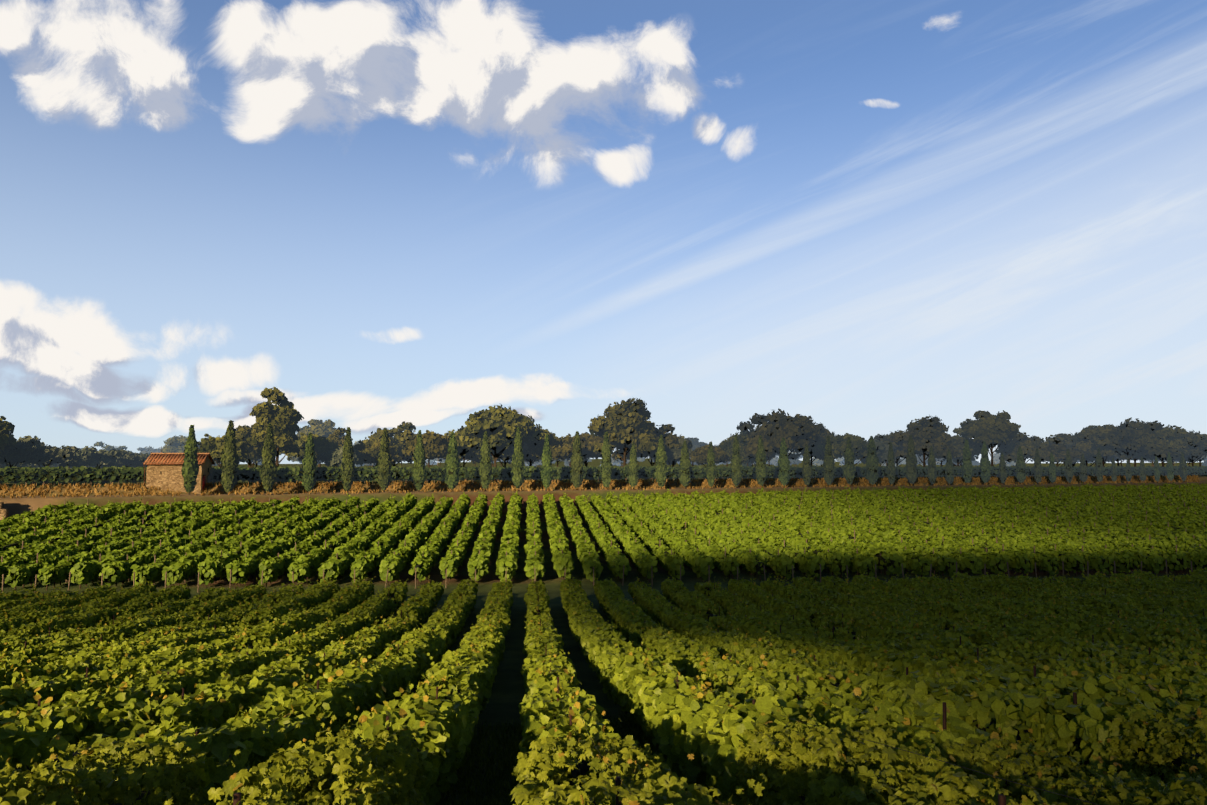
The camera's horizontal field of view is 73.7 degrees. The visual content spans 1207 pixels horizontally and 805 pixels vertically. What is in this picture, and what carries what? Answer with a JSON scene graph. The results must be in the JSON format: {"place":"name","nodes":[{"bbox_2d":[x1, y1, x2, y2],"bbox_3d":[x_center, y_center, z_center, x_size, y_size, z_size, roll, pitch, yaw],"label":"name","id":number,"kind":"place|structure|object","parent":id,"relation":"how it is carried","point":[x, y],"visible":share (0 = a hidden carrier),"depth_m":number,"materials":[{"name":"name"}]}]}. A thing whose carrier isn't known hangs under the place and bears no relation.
{"place":"outdoors","nodes":[
{"label":"outdoors","id":0,"kind":"place"},
{"bbox_2d":[0,458,1206,804],"bbox_3d":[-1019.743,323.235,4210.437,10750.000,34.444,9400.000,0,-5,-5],"label":"ground","id":1,"kind":"structure","parent":0,"point":[508,692],"depth_m":67.12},
{"bbox_2d":[0,502,8,519],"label":"ruin wall","id":2,"kind":"structure","parent":1,"relation":"on","point":[4,512],"depth_m":85.75,"materials":[{"name":"stone"}]},
{"bbox_2d":[0,416,16,453],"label":"tree","id":3,"kind":"object","parent":1,"relation":"on","point":[7,440],"visible":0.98,"depth_m":116.21,"materials":[{"name":"green plant"}]},
{"bbox_2d":[0,435,50,466],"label":"tree","id":4,"kind":"object","parent":1,"relation":"on","point":[22,450],"visible":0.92,"depth_m":123.08,"materials":[{"name":"green plant"}]},
{"bbox_2d":[15,442,82,467],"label":"tree","id":5,"kind":"object","parent":1,"relation":"on","point":[64,456],"visible":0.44,"depth_m":134.28,"materials":[{"name":"green plant"}]},
{"bbox_2d":[74,448,96,466],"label":"olive","id":6,"kind":"object","parent":1,"relation":"on","point":[87,456],"visible":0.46,"depth_m":147.06,"materials":[{"name":"green plant"}]},
{"bbox_2d":[82,446,121,467],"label":"olive","id":7,"kind":"object","parent":1,"relation":"on","point":[106,458],"visible":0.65,"depth_m":151.68,"materials":[{"name":"green plant"}]},
{"bbox_2d":[94,441,133,453],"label":"tree","id":8,"kind":"object","parent":1,"relation":"on","point":[106,447],"visible":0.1,"depth_m":386.44,"materials":[{"name":"green plant"}]},
{"bbox_2d":[114,449,147,467],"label":"olive","id":9,"kind":"object","parent":1,"relation":"on","point":[126,459],"visible":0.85,"depth_m":160.75,"materials":[{"name":"green plant"}]},
{"bbox_2d":[137,446,160,453],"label":"tree","id":10,"kind":"object","parent":1,"relation":"on","point":[148,450],"visible":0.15,"depth_m":614.84,"materials":[{"name":"green plant"}]},
{"bbox_2d":[143,453,214,493],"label":"hut","id":11,"kind":"object","parent":1,"relation":"on","point":[163,472],"visible":0.75,"depth_m":100.91,"materials":[{"name":"stone"}]},
{"bbox_2d":[161,435,199,452],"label":"tree","id":12,"kind":"object","parent":1,"relation":"on","point":[175,444],"visible":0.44,"depth_m":337.05,"materials":[{"name":"green plant"}]},
{"bbox_2d":[181,425,198,494],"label":"cypress","id":13,"kind":"object","parent":1,"relation":"on","point":[190,469],"visible":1,"depth_m":98.01,"materials":[{"name":"green plant"}]},
{"bbox_2d":[184,434,248,482],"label":"tree","id":14,"kind":"object","parent":1,"relation":"on","point":[213,446],"visible":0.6,"depth_m":117.19,"materials":[{"name":"green plant"}]},
{"bbox_2d":[220,420,238,494],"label":"cypress","id":15,"kind":"object","parent":1,"relation":"on","point":[229,458],"visible":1,"depth_m":99.45,"materials":[{"name":"green plant"}]},
{"bbox_2d":[235,424,261,467],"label":"tree","id":16,"kind":"object","parent":1,"relation":"on","point":[243,433],"visible":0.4,"depth_m":135.61,"materials":[{"name":"green plant"}]},
{"bbox_2d":[259,423,276,492],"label":"cypress","id":17,"kind":"object","parent":1,"relation":"on","point":[268,473],"visible":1,"depth_m":101.16,"materials":[{"name":"green plant"}]},
{"bbox_2d":[245,387,303,467],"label":"tree","id":18,"kind":"object","parent":1,"relation":"on","point":[283,417],"visible":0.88,"depth_m":122.40,"materials":[{"name":"green plant"}]},
{"bbox_2d":[279,432,338,462],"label":"tree","id":19,"kind":"object","parent":1,"relation":"on","point":[323,444],"visible":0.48,"depth_m":136.47,"materials":[{"name":"green plant"}]},
{"bbox_2d":[302,433,316,493],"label":"cypress","id":20,"kind":"object","parent":1,"relation":"on","point":[309,464],"visible":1,"depth_m":103.54,"materials":[{"name":"green plant"}]},
{"bbox_2d":[296,419,345,466],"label":"tree","id":21,"kind":"object","parent":1,"relation":"on","point":[322,428],"visible":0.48,"depth_m":268.95,"materials":[{"name":"green plant"}]},
{"bbox_2d":[327,427,346,466],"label":"tree","id":22,"kind":"object","parent":1,"relation":"on","point":[335,435],"visible":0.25,"depth_m":154.28,"materials":[{"name":"green plant"}]},
{"bbox_2d":[320,445,364,466],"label":"tree","id":23,"kind":"object","parent":1,"relation":"on","point":[333,457],"visible":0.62,"depth_m":131.38,"materials":[{"name":"green plant"}]},
{"bbox_2d":[340,427,354,492],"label":"cypress","id":24,"kind":"object","parent":1,"relation":"on","point":[347,470],"visible":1,"depth_m":105.43,"materials":[{"name":"green plant"}]},
{"bbox_2d":[353,440,401,465],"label":"tree","id":25,"kind":"object","parent":1,"relation":"on","point":[370,452],"visible":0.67,"depth_m":137.61,"materials":[{"name":"green plant"}]},
{"bbox_2d":[377,428,391,491],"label":"cypress","id":26,"kind":"object","parent":1,"relation":"on","point":[384,464],"visible":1,"depth_m":107.06,"materials":[{"name":"green plant"}]},
{"bbox_2d":[361,421,417,466],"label":"tree","id":27,"kind":"object","parent":1,"relation":"on","point":[399,439],"visible":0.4,"depth_m":152.11,"materials":[{"name":"green plant"}]},
{"bbox_2d":[411,430,425,491],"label":"cypress","id":28,"kind":"object","parent":1,"relation":"on","point":[418,470],"visible":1,"depth_m":108.95,"materials":[{"name":"green plant"}]},
{"bbox_2d":[402,430,458,480],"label":"tree","id":29,"kind":"object","parent":1,"relation":"on","point":[435,445],"visible":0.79,"depth_m":130.67,"materials":[{"name":"green plant"}]},
{"bbox_2d":[445,432,459,490],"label":"cypress","id":30,"kind":"object","parent":1,"relation":"on","point":[452,464],"visible":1,"depth_m":110.96,"materials":[{"name":"green plant"}]},
{"bbox_2d":[444,429,493,466],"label":"tree","id":31,"kind":"object","parent":1,"relation":"on","point":[475,457],"visible":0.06,"depth_m":151.51,"materials":[{"name":"green plant"}]},
{"bbox_2d":[478,432,491,491],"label":"cypress","id":32,"kind":"object","parent":1,"relation":"on","point":[485,470],"visible":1,"depth_m":112.83,"materials":[{"name":"green plant"}]},
{"bbox_2d":[457,405,549,480],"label":"tree","id":33,"kind":"object","parent":1,"relation":"on","point":[499,425],"visible":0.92,"depth_m":133.91,"materials":[{"name":"green plant"}]},
{"bbox_2d":[511,427,524,490],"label":"cypress","id":34,"kind":"object","parent":1,"relation":"on","point":[517,462],"visible":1,"depth_m":114.49,"materials":[{"name":"green plant"}]},
{"bbox_2d":[496,425,557,465],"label":"tree","id":35,"kind":"object","parent":1,"relation":"on","point":[509,456],"visible":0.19,"depth_m":157.53,"materials":[{"name":"green plant"}]},
{"bbox_2d":[541,434,552,490],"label":"cypress","id":36,"kind":"object","parent":1,"relation":"on","point":[546,472],"visible":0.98,"depth_m":116.50,"materials":[{"name":"green plant"}]},
{"bbox_2d":[522,434,574,462],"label":"tree","id":37,"kind":"object","parent":1,"relation":"on","point":[561,447],"visible":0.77,"depth_m":142.73,"materials":[{"name":"green plant"}]},
{"bbox_2d":[435,707,712,804],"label":"aisle grass","id":38,"kind":"structure","parent":1,"relation":"on","point":[637,732],"depth_m":15.56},
{"bbox_2d":[570,431,583,488],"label":"cypress","id":39,"kind":"object","parent":1,"relation":"on","point":[577,463],"visible":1,"depth_m":118.38,"materials":[{"name":"green plant"}]},
{"bbox_2d":[568,432,613,466],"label":"tree","id":40,"kind":"object","parent":1,"relation":"on","point":[587,440],"visible":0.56,"depth_m":154.18,"materials":[{"name":"green plant"}]},
{"bbox_2d":[2,560,1192,591],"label":"vineyard posts","id":41,"kind":"object","parent":1,"relation":"on","point":[593,574],"visible":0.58,"depth_m":60.75,"materials":[{"name":"brown wood"}]},
{"bbox_2d":[0,475,1199,497],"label":"dry grass tufts","id":42,"kind":"object","parent":1,"relation":"on","point":[358,484],"visible":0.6,"depth_m":118.24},
{"bbox_2d":[0,482,1206,590],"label":"vines","id":43,"kind":"object","parent":1,"relation":"on","point":[353,544],"depth_m":75.40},
{"bbox_2d":[0,583,1206,804],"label":"vines","id":44,"kind":"object","parent":1,"relation":"on","point":[389,779],"depth_m":6.75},
{"bbox_2d":[0,565,1206,804],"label":"vine leaves","id":45,"kind":"object","parent":1,"relation":"on","point":[248,705],"visible":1,"depth_m":20.40,"materials":[{"name":"green plant"}]},
{"bbox_2d":[0,483,1206,583],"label":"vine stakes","id":46,"kind":"object","parent":1,"relation":"on","point":[685,523],"visible":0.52,"depth_m":82.22,"materials":[{"name":"brown wood"}]},
{"bbox_2d":[0,465,1206,485],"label":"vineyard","id":47,"kind":"object","parent":1,"relation":"on","point":[286,470],"depth_m":123.42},
{"bbox_2d":[600,432,612,487],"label":"cypress","id":48,"kind":"object","parent":1,"relation":"on","point":[606,468],"visible":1,"depth_m":120.35,"materials":[{"name":"green plant"}]},
{"bbox_2d":[7,577,1206,804],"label":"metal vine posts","id":49,"kind":"object","parent":1,"relation":"on","point":[617,783],"visible":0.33,"depth_m":14.83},
{"bbox_2d":[587,398,658,479],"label":"tree","id":50,"kind":"object","parent":1,"relation":"on","point":[626,425],"visible":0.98,"depth_m":143.26,"materials":[{"name":"green plant"}]},
{"bbox_2d":[628,443,638,488],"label":"cypress","id":51,"kind":"object","parent":1,"relation":"on","point":[633,466],"visible":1,"depth_m":122.14,"materials":[{"name":"green plant"}]},
{"bbox_2d":[611,424,692,478],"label":"tree","id":52,"kind":"object","parent":1,"relation":"on","point":[670,440],"visible":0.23,"depth_m":154.12,"materials":[{"name":"green plant"}]},
{"bbox_2d":[654,435,667,486],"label":"cypress","id":53,"kind":"object","parent":1,"relation":"on","point":[661,472],"visible":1,"depth_m":124.09,"materials":[{"name":"green plant"}]},
{"bbox_2d":[653,436,691,466],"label":"tree","id":54,"kind":"object","parent":1,"relation":"on","point":[673,456],"visible":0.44,"depth_m":153.66,"materials":[{"name":"green plant"}]},
{"bbox_2d":[679,441,690,488],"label":"cypress","id":55,"kind":"object","parent":1,"relation":"on","point":[684,471],"visible":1,"depth_m":125.91,"materials":[{"name":"green plant"}]},
{"bbox_2d":[685,437,707,465],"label":"tree","id":56,"kind":"object","parent":1,"relation":"on","point":[696,443],"visible":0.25,"depth_m":336.29,"materials":[{"name":"green plant"}]},
{"bbox_2d":[689,444,729,466],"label":"tree","id":57,"kind":"object","parent":1,"relation":"on","point":[698,455],"visible":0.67,"depth_m":153.43,"materials":[{"name":"green plant"}]},
{"bbox_2d":[706,442,715,487],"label":"cypress","id":58,"kind":"object","parent":1,"relation":"on","point":[710,469],"visible":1,"depth_m":127.74,"materials":[{"name":"green plant"}]},
{"bbox_2d":[731,434,741,487],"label":"cypress","id":59,"kind":"object","parent":1,"relation":"on","point":[736,465],"visible":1,"depth_m":129.92,"materials":[{"name":"green plant"}]},
{"bbox_2d":[714,432,767,465],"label":"tree","id":60,"kind":"object","parent":1,"relation":"on","point":[726,445],"visible":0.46,"depth_m":169.26,"materials":[{"name":"green plant"}]},
{"bbox_2d":[729,421,791,462],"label":"tree","id":61,"kind":"object","parent":1,"relation":"on","point":[744,427],"visible":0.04,"depth_m":176.59,"materials":[{"name":"green plant"}]},
{"bbox_2d":[754,435,767,485],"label":"cypress","id":62,"kind":"object","parent":1,"relation":"on","point":[761,472],"visible":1,"depth_m":131.85,"materials":[{"name":"green plant"}]},
{"bbox_2d":[743,408,819,457],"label":"tree","id":63,"kind":"object","parent":1,"relation":"on","point":[797,432],"visible":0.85,"depth_m":155.63,"materials":[{"name":"green plant"}]},
{"bbox_2d":[777,438,789,486],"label":"cypress","id":64,"kind":"object","parent":1,"relation":"on","point":[783,462],"visible":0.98,"depth_m":133.41,"materials":[{"name":"green plant"}]},
{"bbox_2d":[802,444,811,486],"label":"cypress","id":65,"kind":"object","parent":1,"relation":"on","point":[806,471],"visible":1,"depth_m":135.26,"materials":[{"name":"green plant"}]},
{"bbox_2d":[788,422,835,466],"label":"tree","id":66,"kind":"object","parent":1,"relation":"on","point":[814,449],"visible":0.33,"depth_m":171.26,"materials":[{"name":"green plant"}]},
{"bbox_2d":[548,650,1098,804],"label":"trellis wires","id":67,"kind":"object","parent":1,"relation":"on","point":[843,768],"visible":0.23,"depth_m":5.68,"materials":[{"name":"grey metal"}]},
{"bbox_2d":[823,436,834,484],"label":"cypress","id":68,"kind":"object","parent":1,"relation":"on","point":[828,464],"visible":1,"depth_m":137.44,"materials":[{"name":"green plant"}]},
{"bbox_2d":[817,431,867,465],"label":"tree","id":69,"kind":"object","parent":1,"relation":"on","point":[859,444],"visible":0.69,"depth_m":164.16,"materials":[{"name":"green plant"}]},
{"bbox_2d":[843,437,855,484],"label":"cypress","id":70,"kind":"object","parent":1,"relation":"on","point":[849,470],"visible":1,"depth_m":139.05,"materials":[{"name":"green plant"}]},
{"bbox_2d":[866,436,878,485],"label":"cypress","id":71,"kind":"object","parent":1,"relation":"on","point":[872,464],"visible":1,"depth_m":140.88,"materials":[{"name":"green plant"}]},
{"bbox_2d":[854,438,901,465],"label":"tree","id":72,"kind":"object","parent":1,"relation":"on","point":[882,448],"visible":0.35,"depth_m":178.09,"materials":[{"name":"green plant"}]},
{"bbox_2d":[886,442,895,483],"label":"cypress","id":73,"kind":"object","parent":1,"relation":"on","point":[891,471],"visible":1,"depth_m":143.01,"materials":[{"name":"green plant"}]},
{"bbox_2d":[874,431,915,476],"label":"tree","id":74,"kind":"object","parent":1,"relation":"on","point":[884,438],"visible":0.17,"depth_m":189.90,"materials":[{"name":"green plant"}]},
{"bbox_2d":[906,435,917,485],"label":"cypress","id":75,"kind":"object","parent":1,"relation":"on","point":[911,466],"visible":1,"depth_m":144.75,"materials":[{"name":"green plant"}]},
{"bbox_2d":[890,415,958,477],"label":"tree","id":76,"kind":"object","parent":1,"relation":"on","point":[926,433],"visible":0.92,"depth_m":168.07,"materials":[{"name":"green plant"}]},
{"bbox_2d":[927,446,936,484],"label":"cypress","id":77,"kind":"object","parent":1,"relation":"on","point":[932,473],"visible":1,"depth_m":146.50,"materials":[{"name":"green plant"}]},
{"bbox_2d":[945,449,953,483],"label":"cypress","id":78,"kind":"object","parent":1,"relation":"on","point":[949,469],"visible":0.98,"depth_m":148.40,"materials":[{"name":"green plant"}]},
{"bbox_2d":[938,436,988,466],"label":"tree","id":79,"kind":"object","parent":1,"relation":"on","point":[958,443],"visible":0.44,"depth_m":183.51,"materials":[{"name":"green plant"}]},
{"bbox_2d":[952,427,974,465],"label":"tree","id":80,"kind":"object","parent":1,"relation":"on","point":[959,431],"visible":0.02,"depth_m":199.08,"materials":[{"name":"green plant"}]},
{"bbox_2d":[961,439,973,482],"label":"cypress","id":81,"kind":"object","parent":1,"relation":"on","point":[967,468],"visible":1,"depth_m":150.37,"materials":[{"name":"green plant"}]},
{"bbox_2d":[980,441,990,484],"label":"cypress","id":82,"kind":"object","parent":1,"relation":"on","point":[985,463],"visible":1,"depth_m":152.46,"materials":[{"name":"green plant"}]},
{"bbox_2d":[960,410,1020,477],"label":"tree","id":83,"kind":"object","parent":1,"relation":"on","point":[992,431],"visible":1,"depth_m":176.32,"materials":[{"name":"green plant"}]},
{"bbox_2d":[999,452,1006,483],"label":"cypress","id":84,"kind":"object","parent":1,"relation":"on","point":[1002,471],"visible":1,"depth_m":154.24,"materials":[{"name":"green plant"}]},
{"bbox_2d":[1015,446,1025,482],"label":"cypress","id":85,"kind":"object","parent":1,"relation":"on","point":[1020,465],"visible":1,"depth_m":156.06,"materials":[{"name":"green plant"}]},
{"bbox_2d":[995,432,1049,463],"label":"tree","id":86,"kind":"object","parent":1,"relation":"on","point":[1030,445],"visible":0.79,"depth_m":186.65,"materials":[{"name":"green plant"}]},
{"bbox_2d":[1033,449,1042,483],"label":"cypress","id":87,"kind":"object","parent":1,"relation":"on","point":[1037,470],"visible":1,"depth_m":157.78,"materials":[{"name":"green plant"}]},
{"bbox_2d":[1048,452,1056,482],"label":"cypress","id":88,"kind":"object","parent":1,"relation":"on","point":[1052,471],"visible":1,"depth_m":159.87,"materials":[{"name":"green plant"}]},
{"bbox_2d":[1043,442,1080,466],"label":"tree","id":89,"kind":"object","parent":1,"relation":"on","point":[1059,450],"visible":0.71,"depth_m":184.63,"materials":[{"name":"green plant"}]},
{"bbox_2d":[1064,449,1073,483],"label":"cypress","id":90,"kind":"object","parent":1,"relation":"on","point":[1068,472],"visible":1,"depth_m":161.91,"materials":[{"name":"green plant"}]},
{"bbox_2d":[1045,425,1111,466],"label":"tree","id":91,"kind":"object","parent":1,"relation":"on","point":[1064,439],"visible":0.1,"depth_m":207.27,"materials":[{"name":"green plant"}]},
{"bbox_2d":[1079,454,1087,482],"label":"cypress","id":92,"kind":"object","parent":1,"relation":"on","point":[1083,470],"visible":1,"depth_m":163.42,"materials":[{"name":"green plant"}]},
{"bbox_2d":[1063,443,1115,475],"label":"tree","id":93,"kind":"object","parent":1,"relation":"on","point":[1070,445],"visible":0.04,"depth_m":200.07,"materials":[{"name":"green plant"}]},
{"bbox_2d":[1095,448,1103,481],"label":"cypress","id":94,"kind":"object","parent":1,"relation":"on","point":[1099,470],"visible":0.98,"depth_m":165.33,"materials":[{"name":"green plant"}]},
{"bbox_2d":[1072,425,1132,475],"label":"tree","id":95,"kind":"object","parent":1,"relation":"on","point":[1086,446],"visible":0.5,"depth_m":195.51,"materials":[{"name":"green plant"}]},
{"bbox_2d":[1111,458,1116,481],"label":"cypress","id":96,"kind":"object","parent":1,"relation":"on","point":[1113,474],"visible":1,"depth_m":167.42,"materials":[{"name":"green plant"}]},
{"bbox_2d":[1125,459,1131,481],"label":"cypress","id":97,"kind":"object","parent":1,"relation":"on","point":[1128,475],"visible":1,"depth_m":169.02,"materials":[{"name":"green plant"}]},
{"bbox_2d":[1091,417,1174,463],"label":"tree","id":98,"kind":"object","parent":1,"relation":"on","point":[1139,439],"visible":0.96,"depth_m":190.01,"materials":[{"name":"green plant"}]},
{"bbox_2d":[1139,457,1145,481],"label":"cypress","id":99,"kind":"object","parent":1,"relation":"on","point":[1142,470],"visible":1,"depth_m":171.21,"materials":[{"name":"green plant"}]},
{"bbox_2d":[1153,456,1159,482],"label":"cypress","id":100,"kind":"object","parent":1,"relation":"on","point":[1156,472],"visible":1,"depth_m":172.75,"materials":[{"name":"green plant"}]},
{"bbox_2d":[1132,425,1201,466],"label":"tree","id":101,"kind":"object","parent":1,"relation":"on","point":[1170,435],"visible":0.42,"depth_m":196.92,"materials":[{"name":"green plant"}]},
{"bbox_2d":[1166,452,1173,480],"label":"cypress","id":102,"kind":"object","parent":1,"relation":"on","point":[1170,470],"visible":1,"depth_m":174.81,"materials":[{"name":"green plant"}]},
{"bbox_2d":[1157,430,1206,475],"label":"tree","id":103,"kind":"object","parent":1,"relation":"on","point":[1198,451],"visible":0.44,"depth_m":205.95,"materials":[{"name":"green plant"}]},
{"bbox_2d":[1179,452,1187,480],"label":"cypress","id":104,"kind":"object","parent":1,"relation":"on","point":[1183,472],"visible":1,"depth_m":176.76,"materials":[{"name":"green plant"}]},
{"bbox_2d":[0,0,1206,463],"label":"sky","id":105,"kind":"structure","parent":0,"point":[865,219],"materials":[{"name":"blue"}]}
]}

